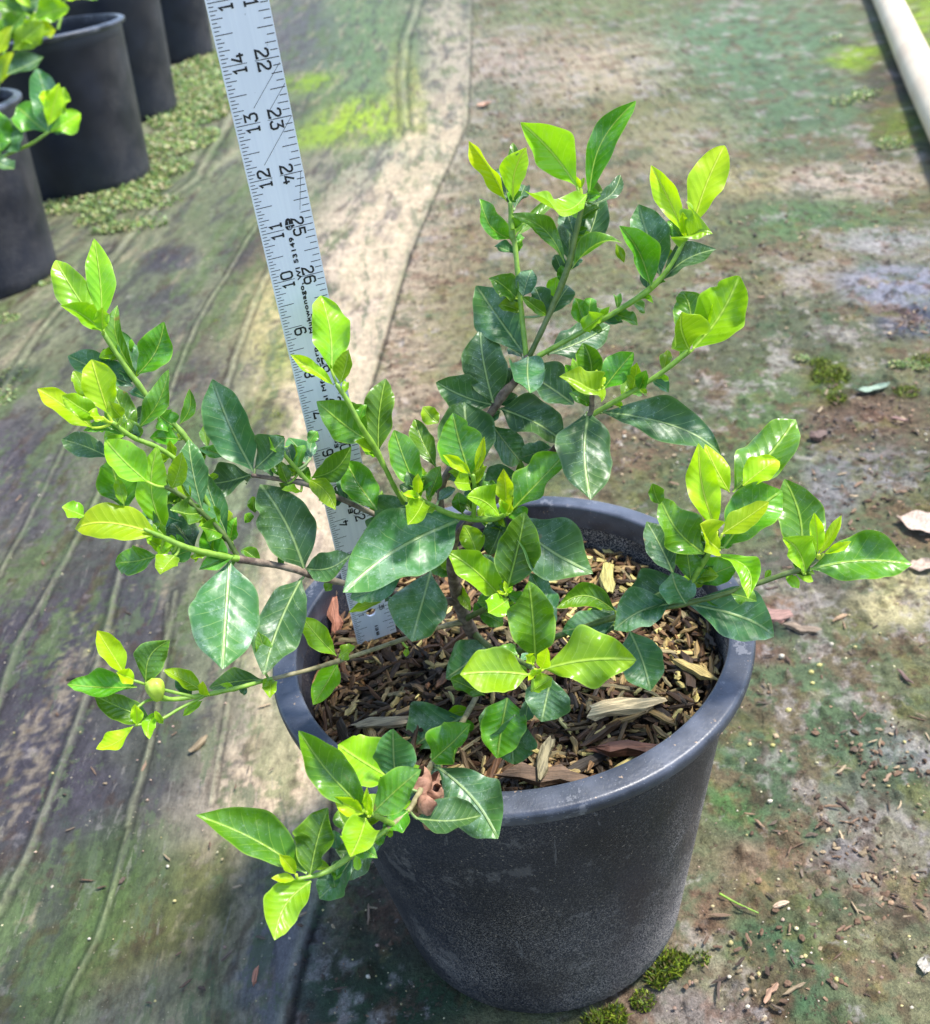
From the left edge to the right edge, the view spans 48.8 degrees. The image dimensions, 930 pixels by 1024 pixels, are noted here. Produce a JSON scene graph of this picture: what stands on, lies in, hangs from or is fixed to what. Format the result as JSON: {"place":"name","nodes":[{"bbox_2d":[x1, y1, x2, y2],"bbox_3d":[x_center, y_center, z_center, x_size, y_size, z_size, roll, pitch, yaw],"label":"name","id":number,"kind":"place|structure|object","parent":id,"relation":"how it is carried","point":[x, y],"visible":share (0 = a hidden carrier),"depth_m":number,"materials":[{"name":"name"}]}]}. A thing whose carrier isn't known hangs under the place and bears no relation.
{"place":"outdoors","nodes":[
{"label":"outdoors","id":0,"kind":"place"},
{"bbox_2d":[252,965,258,986],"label":"bark chip","id":1,"kind":"object","parent":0,"point":[255,974],"visible":1,"depth_m":0.72,"materials":[{"name":"brown wood"}]},
{"bbox_2d":[0,0,929,1023],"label":"ground","id":2,"kind":"structure","parent":0,"point":[386,96],"depth_m":1.29,"materials":[{"name":"fabric"}]},
{"bbox_2d":[0,88,56,299],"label":"nursery pot","id":3,"kind":"object","parent":2,"relation":"on","point":[28,257],"visible":0.89,"depth_m":2.00,"materials":[{"name":"black plastic"}]},
{"bbox_2d":[0,0,72,82],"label":"gardenia shrub","id":4,"kind":"object","parent":3,"relation":"in","point":[22,31],"visible":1,"depth_m":2.05,"materials":[{"name":"green plant"}]},
{"bbox_2d":[0,68,80,168],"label":"gardenia shrub","id":5,"kind":"object","parent":3,"relation":"in","point":[45,110],"visible":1,"depth_m":1.50,"materials":[{"name":"green plant"}]},
{"bbox_2d":[0,13,150,202],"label":"nursery pot","id":6,"kind":"object","parent":2,"relation":"on","point":[84,62],"visible":0.65,"depth_m":2.51,"materials":[{"name":"black plastic"}]},
{"bbox_2d":[66,673,89,679],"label":"bark chip","id":7,"kind":"object","parent":2,"relation":"on","point":[72,676],"visible":0.74,"depth_m":1.02,"materials":[{"name":"wood"}]},
{"bbox_2d":[61,0,176,122],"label":"nursery pot","id":8,"kind":"object","parent":2,"relation":"on","point":[146,46],"visible":0.41,"depth_m":3.22,"materials":[{"name":"black plastic"}]},
{"bbox_2d":[160,0,213,63],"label":"nursery pot","id":9,"kind":"object","parent":2,"relation":"on","point":[187,28],"visible":0.52,"depth_m":4.20,"materials":[{"name":"black plastic"}]},
{"bbox_2d":[188,734,207,751],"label":"bark chip","id":10,"kind":"object","parent":2,"relation":"on","point":[199,743],"visible":1,"depth_m":0.92,"materials":[{"name":"brown wood"}]},
{"bbox_2d":[1,54,927,1022],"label":"grit","id":11,"kind":"object","parent":2,"relation":"on","point":[749,744],"visible":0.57,"depth_m":0.85,"materials":[{"name":"grey gravel"}]},
{"bbox_2d":[0,34,929,404],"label":"ground weeds","id":12,"kind":"object","parent":2,"relation":"on","point":[180,116],"visible":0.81,"depth_m":2.77,"materials":[{"name":"green plant"}]},
{"bbox_2d":[16,38,929,1023],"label":"bark litter","id":13,"kind":"object","parent":2,"relation":"on","point":[718,980],"visible":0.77,"depth_m":0.81,"materials":[{"name":"brown wood"}]},
{"bbox_2d":[476,101,490,106],"bbox_3d":[0.054,-1.155,2.910,0.039,0.011,0.037,4,35,17],"label":"fallen leaf","id":14,"kind":"object","parent":2,"relation":"on","point":[484,103],"visible":1,"depth_m":2.92,"materials":[{"name":"plant"}]},
{"bbox_2d":[39,318,929,1023],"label":"moss","id":15,"kind":"object","parent":2,"relation":"on","point":[667,968],"visible":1,"depth_m":0.69,"materials":[{"name":"green plant"}]},
{"bbox_2d":[273,496,755,1012],"bbox_3d":[0.041,0.172,0.691,0.289,0.254,0.289,-8,33,0],"label":"nursery pot","id":16,"kind":"object","parent":2,"relation":"on","point":[561,897],"visible":0.55,"depth_m":0.59,"materials":[{"name":"black plastic"}]},
{"bbox_2d":[312,541,722,790],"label":"bark mulch","id":17,"kind":"object","parent":16,"relation":"in","point":[430,654],"visible":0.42,"depth_m":0.62,"materials":[{"name":"brown wood"}]},
{"bbox_2d":[205,0,396,643],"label":"metal ruler","id":18,"kind":"object","parent":17,"relation":"in","point":[247,47],"visible":0.66,"depth_m":0.48,"materials":[{"name":"metal"}]},
{"bbox_2d":[327,596,343,633],"bbox_3d":[-0.086,0.068,0.679,0.010,0.018,0.021,-8,33,0],"label":"wood chip","id":19,"kind":"object","parent":17,"relation":"on","point":[335,619],"visible":1,"depth_m":0.68,"materials":[{"name":"wood"}]},
{"bbox_2d":[352,716,408,728],"bbox_3d":[-0.046,0.122,0.598,0.043,0.004,0.009,-8,33,0],"label":"wood chip","id":20,"kind":"object","parent":17,"relation":"on","point":[387,722],"visible":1,"depth_m":0.60,"materials":[{"name":"grey wood"}]},
{"bbox_2d":[37,101,911,939],"bbox_3d":[-0.011,-0.002,0.517,0.393,0.323,0.244,-20,35,-17],"label":"gardenia shrub","id":21,"kind":"object","parent":17,"relation":"on","point":[409,529],"visible":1,"depth_m":0.52,"materials":[{"name":"green plant"}]},
{"bbox_2d":[493,762,587,786],"bbox_3d":[0.041,0.141,0.549,0.052,0.006,0.013,-2,34,10],"label":"wood chip","id":22,"kind":"object","parent":17,"relation":"on","point":[527,773],"visible":0.92,"depth_m":0.55,"materials":[{"name":"brown wood"}]},
{"bbox_2d":[536,736,554,780],"bbox_3d":[0.043,0.134,0.556,0.008,0.006,0.036,2,35,15],"label":"wood chip","id":23,"kind":"object","parent":17,"relation":"on","point":[547,746],"visible":1,"depth_m":0.55,"materials":[{"name":"beige wood"}]},
{"bbox_2d":[599,562,614,593],"bbox_3d":[0.094,0.044,0.682,0.011,0.005,0.035,-3,34,7],"label":"wood chip","id":24,"kind":"object","parent":17,"relation":"on","point":[606,581],"visible":1,"depth_m":0.68,"materials":[{"name":"beige wood"}]},
{"bbox_2d":[588,740,657,756],"bbox_3d":[0.088,0.129,0.556,0.044,0.006,0.011,-8,33,0],"label":"wood chip","id":25,"kind":"object","parent":17,"relation":"on","point":[623,748],"visible":0.79,"depth_m":0.56,"materials":[{"name":"brown wood"}]},
{"bbox_2d":[587,697,667,720],"bbox_3d":[0.091,0.110,0.582,0.047,0.006,0.011,-8,33,0],"label":"wood chip","id":26,"kind":"object","parent":17,"relation":"on","point":[619,706],"visible":1,"depth_m":0.58,"materials":[{"name":"beige wood"}]},
{"bbox_2d":[672,659,717,680],"bbox_3d":[0.136,0.093,0.601,0.008,0.006,0.033,-27,38,-26],"label":"wood chip","id":27,"kind":"object","parent":17,"relation":"on","point":[700,672],"visible":0.96,"depth_m":0.60,"materials":[{"name":"beige wood"}]},
{"bbox_2d":[327,39,929,1019],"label":"soil crumbs","id":28,"kind":"object","parent":2,"relation":"on","point":[819,891],"visible":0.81,"depth_m":0.81,"materials":[{"name":"brown soil"}]},
{"bbox_2d":[719,893,758,913],"bbox_3d":[0.194,0.278,0.727,0.030,0.002,0.002,19,42,34],"label":"twig","id":29,"kind":"object","parent":2,"relation":"on","point":[729,899],"visible":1,"depth_m":0.73,"materials":[{"name":"green plant"}]},
{"bbox_2d":[763,982,778,1002],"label":"bark chip","id":30,"kind":"object","parent":2,"relation":"on","point":[771,990],"visible":1,"depth_m":0.67,"materials":[{"name":"brown wood"}]},
{"bbox_2d":[767,608,792,623],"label":"bark chip","id":31,"kind":"object","parent":2,"relation":"on","point":[780,616],"visible":0.45,"depth_m":0.97,"materials":[{"name":"pink wood"}]},
{"bbox_2d":[773,900,788,907],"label":"bark chip","id":32,"kind":"object","parent":2,"relation":"on","point":[780,903],"visible":1,"depth_m":0.72,"materials":[{"name":"white wood"}]},
{"bbox_2d":[782,622,821,633],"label":"bark chip","id":33,"kind":"object","parent":2,"relation":"on","point":[797,628],"visible":1,"depth_m":0.95,"materials":[{"name":"brown wood"}]},
{"bbox_2d":[809,430,826,441],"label":"bark chip","id":34,"kind":"object","parent":2,"relation":"on","point":[819,436],"visible":1,"depth_m":1.23,"materials":[{"name":"brown wood"}]},
{"bbox_2d":[832,614,847,620],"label":"bark chip","id":35,"kind":"object","parent":2,"relation":"on","point":[840,617],"visible":1,"depth_m":0.96,"materials":[{"name":"brown wood"}]},
{"bbox_2d":[855,382,889,391],"bbox_3d":[0.519,-0.159,1.307,0.046,0.008,0.014,-8,33,0],"label":"fallen leaf","id":36,"kind":"object","parent":2,"relation":"on","point":[874,387],"visible":1,"depth_m":1.31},
{"bbox_2d":[890,416,907,421],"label":"bark chip","id":37,"kind":"object","parent":2,"relation":"on","point":[898,418],"visible":1,"depth_m":1.24,"materials":[{"name":"brown wood"}]},
{"bbox_2d":[872,0,929,140],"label":"pole","id":38,"kind":"object","parent":2,"relation":"on","point":[910,48],"visible":1,"depth_m":2.61,"materials":[{"name":"plastic"}]},
{"bbox_2d":[897,668,913,683],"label":"bark chip","id":39,"kind":"object","parent":2,"relation":"on","point":[904,676],"visible":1,"depth_m":0.89,"materials":[{"name":"brown wood"}]},
{"bbox_2d":[896,510,929,532],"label":"fallen leaf","id":40,"kind":"object","parent":2,"relation":"on","point":[916,520],"visible":1,"depth_m":1.07,"materials":[{"name":"white plant"}]},
{"bbox_2d":[908,558,929,570],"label":"fallen leaf","id":41,"kind":"object","parent":2,"relation":"on","point":[921,564],"visible":0.91,"depth_m":1.01,"materials":[{"name":"white plant"}]},
{"bbox_2d":[917,957,929,974],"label":"flake","id":42,"kind":"object","parent":2,"relation":"on","point":[923,963],"visible":1,"depth_m":0.67,"materials":[{"name":"white"}]}
]}

